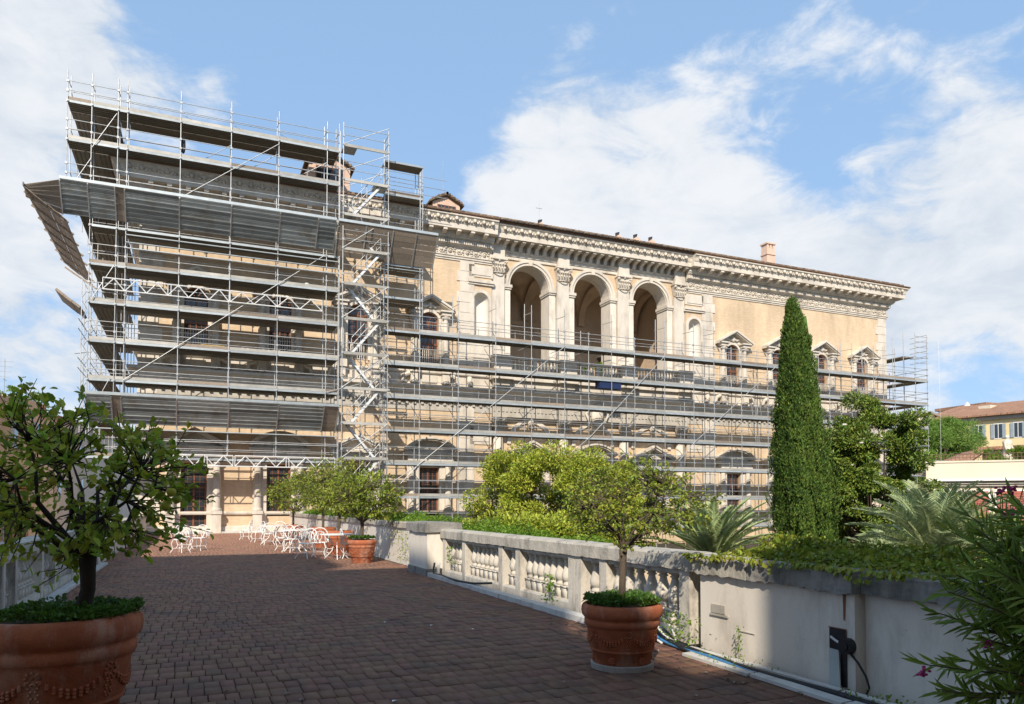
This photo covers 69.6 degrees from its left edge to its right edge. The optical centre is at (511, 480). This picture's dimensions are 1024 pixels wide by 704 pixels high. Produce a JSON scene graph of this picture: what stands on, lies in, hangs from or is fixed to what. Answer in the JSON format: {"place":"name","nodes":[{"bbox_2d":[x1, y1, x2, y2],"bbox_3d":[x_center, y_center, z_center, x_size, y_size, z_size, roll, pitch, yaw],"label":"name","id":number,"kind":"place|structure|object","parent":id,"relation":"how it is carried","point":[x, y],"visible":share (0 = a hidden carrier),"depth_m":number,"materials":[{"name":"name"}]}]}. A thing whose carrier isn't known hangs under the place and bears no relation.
{"place":"outdoors","nodes":[
{"label":"outdoors","id":0,"kind":"place"},
{"bbox_2d":[0,482,28,541],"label":"house","id":1,"kind":"structure","parent":0,"point":[3,536],"depth_m":33.48,"materials":[{"name":"stone"}]},
{"bbox_2d":[0,394,134,535],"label":"house","id":2,"kind":"structure","parent":0,"point":[123,511],"depth_m":58.42,"materials":[{"name":"white paint"}]},
{"bbox_2d":[10,419,17,447],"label":"window","id":3,"kind":"structure","parent":2,"relation":"in","point":[12,430],"depth_m":46.74,"materials":[{"name":"glass"}]},
{"bbox_2d":[61,532,831,703],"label":"terrace base","id":4,"kind":"object","parent":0,"point":[208,646],"visible":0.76,"depth_m":8.58,"materials":[{"name":"brick"}]},
{"bbox_2d":[0,529,97,608],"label":"balustrade","id":5,"kind":"object","parent":4,"relation":"on","point":[16,584],"visible":0.34,"depth_m":11.72,"materials":[{"name":"stone"}]},
{"bbox_2d":[0,609,143,703],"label":"terracotta pot","id":6,"kind":"object","parent":4,"relation":"on","point":[74,662],"visible":0.98,"depth_m":4.80,"materials":[{"name":"ceramic"}]},
{"bbox_2d":[0,593,145,623],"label":"ground cover","id":7,"kind":"object","parent":6,"relation":"in","point":[57,610],"visible":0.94,"depth_m":5.03,"materials":[{"name":"green plant"}]},
{"bbox_2d":[0,376,217,620],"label":"citrus tree","id":8,"kind":"object","parent":6,"relation":"in","point":[89,526],"visible":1,"depth_m":5.08,"materials":[{"name":"green plant"}]},
{"bbox_2d":[44,562,107,601],"bbox_3d":[-7.904,2.003,12.716,0.180,0.060,15.730,1,-2,-23],"label":"kerb strip","id":9,"kind":"object","parent":4,"relation":"on","point":[67,587],"visible":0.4,"depth_m":13.86,"materials":[{"name":"stone"}]},
{"bbox_2d":[98,515,145,563],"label":"parapet wall","id":10,"kind":"structure","parent":4,"relation":"on","point":[143,521],"depth_m":27.83,"materials":[{"name":"paint"}]},
{"bbox_2d":[170,526,191,552],"bbox_3d":[-11.170,1.977,24.854,0.503,0.911,0.642,-1,-2,15],"label":"garden chair","id":11,"kind":"object","parent":4,"relation":"on","point":[182,538],"visible":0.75,"depth_m":24.79,"materials":[{"name":"white paint"}]},
{"bbox_2d":[174,525,193,548],"bbox_3d":[-12.012,2.049,27.011,0.503,0.911,0.643,-2,-2,40],"label":"garden chair","id":12,"kind":"object","parent":4,"relation":"on","point":[186,544],"visible":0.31,"depth_m":27.02,"materials":[{"name":"white paint"}]},
{"bbox_2d":[190,525,208,550],"bbox_3d":[-11.094,2.018,26.102,0.643,0.911,0.503,0,-2,8],"label":"garden chair","id":13,"kind":"object","parent":4,"relation":"on","point":[200,537],"visible":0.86,"depth_m":26.25,"materials":[{"name":"white paint"}]},
{"bbox_2d":[148,531,279,533],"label":"threshold","id":14,"kind":"object","parent":4,"relation":"on","point":[226,532],"visible":0.43,"depth_m":41.92,"materials":[{"name":"stone"}]},
{"bbox_2d":[239,520,252,539],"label":"garden chair","id":15,"kind":"object","parent":4,"relation":"on","point":[249,527],"visible":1,"depth_m":34.15,"materials":[{"name":"white paint"}]},
{"bbox_2d":[259,523,275,544],"bbox_3d":[-9.836,2.137,29.676,0.643,0.911,0.503,1,-2,-35],"label":"garden chair","id":16,"kind":"object","parent":4,"relation":"on","point":[267,533],"visible":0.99,"depth_m":29.60,"materials":[{"name":"white paint"}]},
{"bbox_2d":[260,525,286,543],"bbox_3d":[-9.965,2.252,30.718,1.150,0.755,1.150,-1,-2,26],"label":"garden table","id":17,"kind":"object","parent":4,"relation":"on","point":[279,526],"visible":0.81,"depth_m":30.61,"materials":[{"name":"white paint"}]},
{"bbox_2d":[275,525,293,550],"bbox_3d":[-8.062,2.018,26.106,0.642,0.911,0.503,-1,-2,30],"label":"garden chair","id":18,"kind":"object","parent":4,"relation":"on","point":[284,537],"visible":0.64,"depth_m":26.14,"materials":[{"name":"white paint"}]},
{"bbox_2d":[281,526,301,551],"bbox_3d":[-7.490,1.983,25.029,0.503,0.911,0.643,-1,-2,38],"label":"garden chair","id":19,"kind":"object","parent":4,"relation":"on","point":[300,535],"visible":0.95,"depth_m":24.96,"materials":[{"name":"white paint"}]},
{"bbox_2d":[283,524,303,540],"bbox_3d":[-9.910,2.347,33.356,0.918,0.720,0.918,1,-2,-23],"label":"terracotta pot","id":20,"kind":"object","parent":4,"relation":"on","point":[290,526],"visible":0.5,"depth_m":33.06,"materials":[{"name":"ceramic"}]},
{"bbox_2d":[254,469,332,524],"bbox_3d":[-9.789,0.816,33.531,3.744,2.632,3.182,1,-2,-23],"label":"citrus tree","id":21,"kind":"object","parent":20,"relation":"in","point":[279,494],"visible":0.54,"depth_m":33.10,"materials":[{"name":"green plant"}]},
{"bbox_2d":[279,529,311,551],"bbox_3d":[-7.553,2.084,25.663,1.100,0.755,1.100,0,-2,4],"label":"garden table","id":22,"kind":"object","parent":4,"relation":"on","point":[287,530],"visible":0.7,"depth_m":25.57,"materials":[{"name":"white paint"}]},
{"bbox_2d":[295,528,317,558],"bbox_3d":[-6.216,1.890,22.223,0.642,0.911,0.503,-1,-2,19],"label":"garden chair","id":23,"kind":"object","parent":4,"relation":"on","point":[316,539],"visible":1,"depth_m":22.32,"materials":[{"name":"white paint"}]},
{"bbox_2d":[308,527,329,556],"bbox_3d":[-5.989,1.911,22.869,0.643,0.911,0.503,0,-2,-10],"label":"garden chair","id":24,"kind":"object","parent":4,"relation":"on","point":[319,541],"visible":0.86,"depth_m":23.02,"materials":[{"name":"white paint"}]},
{"bbox_2d":[310,527,335,546],"bbox_3d":[-7.236,2.156,28.197,0.969,0.760,0.969,1,-2,-23],"label":"terracotta pot","id":25,"kind":"object","parent":4,"relation":"on","point":[323,538],"visible":0.54,"depth_m":27.83,"materials":[{"name":"ceramic"}]},
{"bbox_2d":[283,452,357,526],"bbox_3d":[-7.222,0.426,28.363,3.080,2.998,3.075,-1,-2,22],"label":"citrus tree","id":26,"kind":"object","parent":25,"relation":"in","point":[302,479],"visible":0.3,"depth_m":27.86,"materials":[{"name":"green plant"}]},
{"bbox_2d":[320,533,353,559],"bbox_3d":[-5.207,1.959,21.886,1.000,0.755,1.000,1,-2,-23],"label":"garden table","id":27,"kind":"object","parent":4,"relation":"on","point":[334,534],"visible":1,"depth_m":21.93,"materials":[{"name":"white paint"}]},
{"bbox_2d":[324,530,353,553],"bbox_3d":[-5.703,2.026,24.286,0.969,0.760,0.969,1,-2,-23],"label":"terracotta pot","id":28,"kind":"object","parent":4,"relation":"on","point":[334,540],"visible":0.57,"depth_m":23.95,"materials":[{"name":"ceramic"}]},
{"bbox_2d":[287,454,380,530],"bbox_3d":[-5.687,0.454,24.532,2.976,2.689,2.879,0,-2,6],"label":"citrus tree","id":29,"kind":"object","parent":28,"relation":"in","point":[329,476],"visible":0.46,"depth_m":23.96,"materials":[{"name":"green plant"}]},
{"bbox_2d":[340,528,347,558],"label":"garden chair","id":30,"kind":"object","parent":4,"relation":"on","point":[342,538],"visible":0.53,"depth_m":22.02,"materials":[{"name":"white paint"}]},
{"bbox_2d":[289,513,408,565],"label":"parapet wall","id":31,"kind":"structure","parent":4,"relation":"on","point":[383,531],"depth_m":22.68,"materials":[{"name":"white paint"}]},
{"bbox_2d":[389,530,408,561],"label":"weed","id":32,"kind":"object","parent":31,"relation":"attached to","point":[402,545],"visible":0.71,"depth_m":19.53,"materials":[{"name":"green plant"}]},
{"bbox_2d":[302,507,613,542],"bbox_3d":[-4.460,1.391,26.067,2.102,0.838,28.569,1,-2,-23],"label":"hedge","id":33,"kind":"object","parent":31,"relation":"on","point":[492,526],"visible":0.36,"depth_m":16.68,"materials":[{"name":"green plant"}]},
{"bbox_2d":[347,539,376,562],"bbox_3d":[-4.184,1.962,20.531,0.816,0.640,0.816,1,-2,-23],"label":"terracotta pot","id":34,"kind":"object","parent":4,"relation":"on","point":[361,551],"visible":0.99,"depth_m":20.25,"materials":[{"name":"ceramic"}]},
{"bbox_2d":[314,469,407,539],"bbox_3d":[-4.164,0.708,20.495,2.511,2.123,2.144,1,-2,-23],"label":"citrus tree","id":35,"kind":"object","parent":34,"relation":"in","point":[387,490],"visible":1,"depth_m":20.30,"materials":[{"name":"green plant"}]},
{"bbox_2d":[348,534,376,538],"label":"ground cover","id":36,"kind":"object","parent":34,"relation":"on","point":[367,536],"visible":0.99,"depth_m":20.34,"materials":[{"name":"green plant"}]},
{"bbox_2d":[406,521,461,575],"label":"wall pier","id":37,"kind":"structure","parent":4,"relation":"on","point":[425,546],"depth_m":16.75,"materials":[{"name":"paint"}]},
{"bbox_2d":[99,561,801,702],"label":"fallen leaves","id":38,"kind":"object","parent":4,"relation":"on","point":[800,692],"visible":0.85,"depth_m":6.98,"materials":[{"name":"brown plant"}]},
{"bbox_2d":[427,572,584,623],"bbox_3d":[-0.362,2.006,13.347,0.299,0.095,9.088,1,-2,-23],"label":"kerb strip","id":39,"kind":"object","parent":4,"relation":"on","point":[558,611],"visible":0.73,"depth_m":11.96,"materials":[{"name":"stone"}]},
{"bbox_2d":[433,562,491,584],"bbox_3d":[-1.131,1.910,14.993,0.193,0.253,3.321,1,-2,-24],"label":"hose","id":40,"kind":"object","parent":39,"relation":"on","point":[476,583],"visible":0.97,"depth_m":14.50,"materials":[{"name":"black rubber"}]},
{"bbox_2d":[440,529,712,645],"bbox_3d":[0.362,1.499,12.597,0.417,1.092,9.095,1,-2,-23],"label":"balustrade","id":41,"kind":"object","parent":4,"relation":"on","point":[514,564],"visible":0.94,"depth_m":11.05,"materials":[{"name":"stone"}]},
{"bbox_2d":[537,573,557,601],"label":"weed","id":42,"kind":"object","parent":41,"relation":"attached to","point":[549,587],"visible":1,"depth_m":11.48,"materials":[{"name":"green plant"}]},
{"bbox_2d":[581,600,662,673],"bbox_3d":[1.092,1.527,7.315,0.806,0.632,0.806,1,-2,-32],"label":"terracotta pot","id":43,"kind":"object","parent":4,"relation":"on","point":[622,640],"visible":0.99,"depth_m":7.03,"materials":[{"name":"ceramic"}]},
{"bbox_2d":[582,589,661,606],"bbox_3d":[1.090,1.161,7.324,0.782,0.142,0.780,1,-2,-23],"label":"ground cover","id":44,"kind":"object","parent":43,"relation":"on","point":[612,597],"visible":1,"depth_m":7.15,"materials":[{"name":"green plant"}]},
{"bbox_2d":[537,449,733,606],"bbox_3d":[1.131,0.475,7.395,1.740,1.682,1.743,-1,-2,33],"label":"citrus tree","id":45,"kind":"object","parent":43,"relation":"in","point":[624,544],"visible":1,"depth_m":7.27,"materials":[{"name":"green plant"}]},
{"bbox_2d":[657,616,676,643],"bbox_3d":[1.718,1.702,8.619,0.177,0.357,0.569,1,-2,-23],"label":"hose","id":46,"kind":"object","parent":4,"relation":"on","point":[666,636],"visible":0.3,"depth_m":8.49,"materials":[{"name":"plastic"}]},
{"bbox_2d":[659,611,716,646],"bbox_3d":[1.925,1.680,8.271,0.439,0.388,1.144,1,-2,-31],"label":"weed","id":47,"kind":"object","parent":4,"relation":"on","point":[676,624],"visible":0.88,"depth_m":8.28,"materials":[{"name":"green plant"}]},
{"bbox_2d":[687,648,778,674],"bbox_3d":[2.137,1.797,7.253,0.552,0.156,1.218,1,-2,-23],"label":"weed","id":48,"kind":"object","parent":4,"relation":"on","point":[733,665],"visible":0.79,"depth_m":7.25,"materials":[{"name":"green plant"}]},
{"bbox_2d":[663,628,811,679],"bbox_3d":[2.555,1.750,6.887,0.056,0.146,3.905,1,-2,-23],"label":"hose","id":49,"kind":"object","parent":4,"relation":"on","point":[666,631],"visible":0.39,"depth_m":8.34,"materials":[{"name":"blue rubber"}]},
{"bbox_2d":[732,627,744,659],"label":"weed","id":50,"kind":"object","parent":4,"relation":"on","point":[738,637],"visible":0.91,"depth_m":7.47,"materials":[{"name":"green plant"}]},
{"bbox_2d":[668,640,853,700],"bbox_3d":[2.452,1.778,6.513,0.147,0.071,3.906,1,-2,-22],"label":"hose","id":51,"kind":"object","parent":4,"relation":"on","point":[678,646],"visible":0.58,"depth_m":8.08,"materials":[{"name":"green rubber"}]},
{"bbox_2d":[657,629,878,703],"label":"hose","id":52,"kind":"object","parent":4,"relation":"on","point":[829,691],"visible":0.56,"depth_m":6.53,"materials":[{"name":"black rubber"}]},
{"bbox_2d":[682,646,896,703],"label":"kerb strip","id":53,"kind":"object","parent":4,"relation":"on","point":[813,693],"visible":0.69,"depth_m":6.57,"materials":[{"name":"stone"}]},
{"bbox_2d":[657,635,851,701],"bbox_3d":[2.356,1.717,6.805,0.133,0.211,4.512,1,-2,-21],"label":"hose","id":54,"kind":"object","parent":53,"relation":"on","point":[700,653],"visible":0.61,"depth_m":7.58,"materials":[{"name":"blue plastic"}]},
{"bbox_2d":[683,553,1023,703],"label":"parapet wall","id":55,"kind":"structure","parent":4,"relation":"on","point":[784,617],"depth_m":6.43,"materials":[{"name":"paint"}]},
{"bbox_2d":[828,626,847,687],"bbox_3d":[2.800,1.539,6.375,0.068,0.527,0.192,1,-2,-23],"label":"service hatch","id":56,"kind":"object","parent":55,"relation":"attached to","point":[836,678],"visible":0.84,"depth_m":6.36,"materials":[{"name":"black metal"}]},
{"bbox_2d":[682,552,1010,594],"bbox_3d":[2.711,0.807,6.529,0.126,0.184,3.891,1,-2,-23],"label":"ivy","id":57,"kind":"object","parent":55,"relation":"attached to","point":[883,575],"visible":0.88,"depth_m":6.38,"materials":[{"name":"green plant"}]},
{"bbox_2d":[838,638,870,694],"bbox_3d":[2.828,1.571,6.188,0.169,0.464,0.313,1,-2,-23],"label":"cable reel","id":58,"kind":"object","parent":55,"relation":"attached to","point":[846,646],"visible":0.81,"depth_m":6.22,"materials":[{"name":"black plastic"}]},
{"bbox_2d":[711,530,1019,579],"bbox_3d":[4.011,0.688,5.960,1.805,0.422,5.510,1,-2,-23],"label":"ivy","id":59,"kind":"object","parent":55,"relation":"on","point":[808,548],"visible":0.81,"depth_m":7.00,"materials":[{"name":"green plant"}]},
{"bbox_2d":[841,687,916,703],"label":"weed","id":60,"kind":"object","parent":4,"relation":"on","point":[887,697],"visible":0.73,"depth_m":5.87,"materials":[{"name":"green plant"}]},
{"bbox_2d":[0,0,1023,508],"label":"sky","id":61,"kind":"structure","parent":0,"point":[880,140],"materials":[{"name":"blue"}]},
{"bbox_2d":[846,529,906,551],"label":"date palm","id":62,"kind":"object","parent":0,"point":[875,530],"visible":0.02,"depth_m":20.58,"materials":[{"name":"plant"}]},
{"bbox_2d":[860,489,1023,568],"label":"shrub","id":63,"kind":"object","parent":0,"point":[970,506],"visible":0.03,"depth_m":26.67,"materials":[{"name":"green plant"}]},
{"bbox_2d":[935,402,991,411],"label":"house","id":64,"kind":"structure","parent":0,"point":[942,409],"depth_m":157.15,"materials":[{"name":"brown tile"}]},
{"bbox_2d":[913,452,1023,557],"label":"house","id":65,"kind":"structure","parent":0,"point":[993,473],"depth_m":50.61,"materials":[{"name":"paint"}]},
{"bbox_2d":[964,490,990,529],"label":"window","id":66,"kind":"structure","parent":65,"relation":"in","point":[979,501],"depth_m":50.54,"materials":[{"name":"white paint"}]},
{"bbox_2d":[973,448,1005,459],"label":"terrace plant","id":67,"kind":"object","parent":65,"relation":"on","point":[992,456],"visible":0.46,"depth_m":54.88,"materials":[{"name":"green plant"}]},
{"bbox_2d":[1002,435,1013,459],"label":"statue","id":68,"kind":"object","parent":65,"relation":"on","point":[1006,443],"visible":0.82,"depth_m":55.91,"materials":[{"name":"stone"}]},
{"bbox_2d":[994,490,1023,520],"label":"window","id":69,"kind":"structure","parent":65,"relation":"in","point":[1017,493],"depth_m":49.94,"materials":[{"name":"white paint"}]},
{"bbox_2d":[1003,445,1023,459],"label":"terrace plant","id":70,"kind":"object","parent":65,"relation":"on","point":[1011,451],"visible":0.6,"depth_m":54.30,"materials":[{"name":"green plant"}]},
{"bbox_2d":[978,445,1023,459],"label":"house","id":71,"kind":"structure","parent":0,"point":[997,448],"depth_m":66.60,"materials":[{"name":"beige paint"}]},
{"label":"garden ground","id":72,"kind":"structure","parent":0,"visible":0},
{"bbox_2d":[337,122,389,511],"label":"scaffold stair tower","id":73,"kind":"structure","parent":72,"relation":"on","point":[376,188],"depth_m":42.67,"materials":[{"name":"metal"}]},
{"bbox_2d":[109,154,910,584],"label":"palace","id":74,"kind":"structure","parent":72,"relation":"on","point":[583,282],"depth_m":49.22,"materials":[{"name":"stone"}]},
{"bbox_2d":[22,68,358,468],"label":"scaffold","id":75,"kind":"object","parent":74,"relation":"attached to","point":[96,195],"visible":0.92,"depth_m":40.31,"materials":[{"name":"metal"}]},
{"bbox_2d":[181,136,185,153],"bbox_3d":[-17.865,-18.233,40.021,0.241,0.961,0.140,1,-2,-23],"label":"cable roll","id":76,"kind":"object","parent":75,"relation":"hanging from","point":[183,143],"visible":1,"depth_m":39.98,"materials":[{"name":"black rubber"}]},
{"bbox_2d":[180,463,206,525],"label":"window","id":77,"kind":"structure","parent":74,"relation":"in","point":[193,520],"depth_m":41.92,"materials":[{"name":"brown wood"}]},
{"bbox_2d":[184,288,207,344],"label":"window","id":78,"kind":"structure","parent":74,"relation":"in","point":[193,324],"depth_m":42.22,"materials":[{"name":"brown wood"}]},
{"bbox_2d":[266,464,289,515],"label":"window","id":79,"kind":"structure","parent":74,"relation":"in","point":[278,473],"depth_m":43.67,"materials":[{"name":"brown wood"}]},
{"bbox_2d":[269,297,290,351],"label":"window","id":80,"kind":"structure","parent":74,"relation":"in","point":[281,332],"depth_m":44.06,"materials":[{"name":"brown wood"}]},
{"bbox_2d":[348,306,366,359],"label":"window","id":81,"kind":"structure","parent":74,"relation":"in","point":[353,325],"depth_m":45.86,"materials":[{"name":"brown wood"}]},
{"bbox_2d":[334,159,445,330],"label":"scaffold","id":82,"kind":"object","parent":74,"relation":"attached to","point":[405,238],"visible":0.92,"depth_m":44.20,"materials":[{"name":"metal"}]},
{"bbox_2d":[420,313,436,362],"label":"window","id":83,"kind":"structure","parent":74,"relation":"in","point":[424,343],"depth_m":47.74,"materials":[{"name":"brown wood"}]},
{"bbox_2d":[419,468,437,514],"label":"window","id":84,"kind":"structure","parent":74,"relation":"in","point":[425,504],"depth_m":47.41,"materials":[{"name":"brown wood"}]},
{"bbox_2d":[726,346,736,386],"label":"window","id":85,"kind":"structure","parent":74,"relation":"in","point":[731,352],"depth_m":57.52,"materials":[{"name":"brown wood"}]},
{"bbox_2d":[727,474,737,512],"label":"window","id":86,"kind":"structure","parent":74,"relation":"in","point":[729,476],"depth_m":57.17,"materials":[{"name":"brown wood"}]},
{"bbox_2d":[773,351,779,389],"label":"window","id":87,"kind":"structure","parent":74,"relation":"in","point":[775,361],"depth_m":59.26,"materials":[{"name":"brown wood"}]},
{"bbox_2d":[816,355,824,393],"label":"window","id":88,"kind":"structure","parent":74,"relation":"in","point":[821,378],"depth_m":61.22,"materials":[{"name":"brown wood"}]},
{"bbox_2d":[857,360,864,396],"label":"window","id":89,"kind":"structure","parent":74,"relation":"in","point":[859,382],"depth_m":62.96,"materials":[{"name":"brown wood"}]},
{"bbox_2d":[457,508,642,574],"bbox_3d":[0.501,3.952,19.040,5.504,6.577,3.912,1,-2,-23],"label":"hedge","id":90,"kind":"object","parent":72,"relation":"on","point":[562,527],"visible":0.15,"depth_m":18.42,"materials":[{"name":"green plant"}]},
{"bbox_2d":[460,439,652,538],"bbox_3d":[1.423,3.038,22.745,6.031,8.669,5.708,0,-2,6],"label":"bush","id":91,"kind":"object","parent":72,"relation":"on","point":[522,476],"visible":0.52,"depth_m":21.78,"materials":[{"name":"green plant"}]},
{"bbox_2d":[376,172,928,577],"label":"scaffold","id":92,"kind":"object","parent":72,"relation":"on","point":[489,340],"visible":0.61,"depth_m":49.89,"materials":[{"name":"metal"}]},
{"bbox_2d":[595,381,620,389],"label":"tarpaulin","id":93,"kind":"object","parent":92,"relation":"hanging from","point":[605,385],"visible":1,"depth_m":50.26,"materials":[{"name":"blue plastic"}]},
{"bbox_2d":[641,493,776,553],"bbox_3d":[4.121,3.658,15.297,2.980,6.902,2.810,1,-2,-23],"label":"cycad palm","id":94,"kind":"object","parent":72,"relation":"on","point":[718,537],"visible":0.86,"depth_m":14.91,"materials":[{"name":"green plant"}]},
{"bbox_2d":[765,295,842,548],"bbox_3d":[11.962,-0.021,29.983,2.828,15.231,2.797,0,-2,1],"label":"cypress tree","id":95,"kind":"object","parent":72,"relation":"on","point":[804,504],"visible":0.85,"depth_m":29.52,"materials":[{"name":"green plant"}]},
{"bbox_2d":[825,389,947,548],"bbox_3d":[17.583,1.660,35.459,6.072,12.281,6.270,-1,-2,34],"label":"magnolia tree","id":96,"kind":"object","parent":72,"relation":"on","point":[856,453],"visible":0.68,"depth_m":34.47,"materials":[{"name":"green plant"}]},
{"bbox_2d":[887,335,943,476],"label":"scaffold","id":97,"kind":"object","parent":72,"relation":"on","point":[897,359],"visible":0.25,"depth_m":64.08,"materials":[{"name":"metal"}]},
{"bbox_2d":[911,448,953,488],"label":"garden tree","id":98,"kind":"object","parent":72,"relation":"on","point":[943,457],"visible":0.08,"depth_m":75.37,"materials":[{"name":"green plant"}]},
{"bbox_2d":[845,479,1023,569],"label":"date palm","id":99,"kind":"object","parent":72,"relation":"on","point":[925,526],"visible":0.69,"depth_m":15.31,"materials":[{"name":"plant"}]},
{"bbox_2d":[888,415,989,479],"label":"umbrella pine","id":100,"kind":"object","parent":72,"relation":"on","point":[948,439],"visible":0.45,"depth_m":86.74,"materials":[{"name":"plant"}]},
{"bbox_2d":[944,448,988,460],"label":"house","id":101,"kind":"structure","parent":72,"relation":"on","point":[963,454],"depth_m":61.27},
{"bbox_2d":[935,400,1023,459],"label":"house","id":102,"kind":"structure","parent":72,"relation":"on","point":[1001,420],"depth_m":116.75,"materials":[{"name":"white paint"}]},
{"bbox_2d":[974,425,985,438],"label":"window","id":103,"kind":"structure","parent":102,"relation":"in","point":[984,429],"depth_m":117.80,"materials":[{"name":"white paint"}]},
{"bbox_2d":[990,423,1005,438],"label":"window","id":104,"kind":"structure","parent":102,"relation":"in","point":[998,431],"depth_m":116.03,"materials":[{"name":"white paint"}]},
{"bbox_2d":[1010,421,1023,437],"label":"window","id":105,"kind":"structure","parent":102,"relation":"in","point":[1016,428],"depth_m":113.98,"materials":[{"name":"white paint"}]},
{"bbox_3d":[3.240,1.371,3.923,0.918,0.720,0.918,1,-2,-23],"label":"terracotta pot","id":106,"kind":"object","parent":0,"visible":0},
{"bbox_2d":[899,477,1023,703],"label":"oleander bush","id":107,"kind":"object","parent":106,"relation":"in","point":[1005,620],"visible":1,"depth_m":3.95,"materials":[{"name":"green plant"}]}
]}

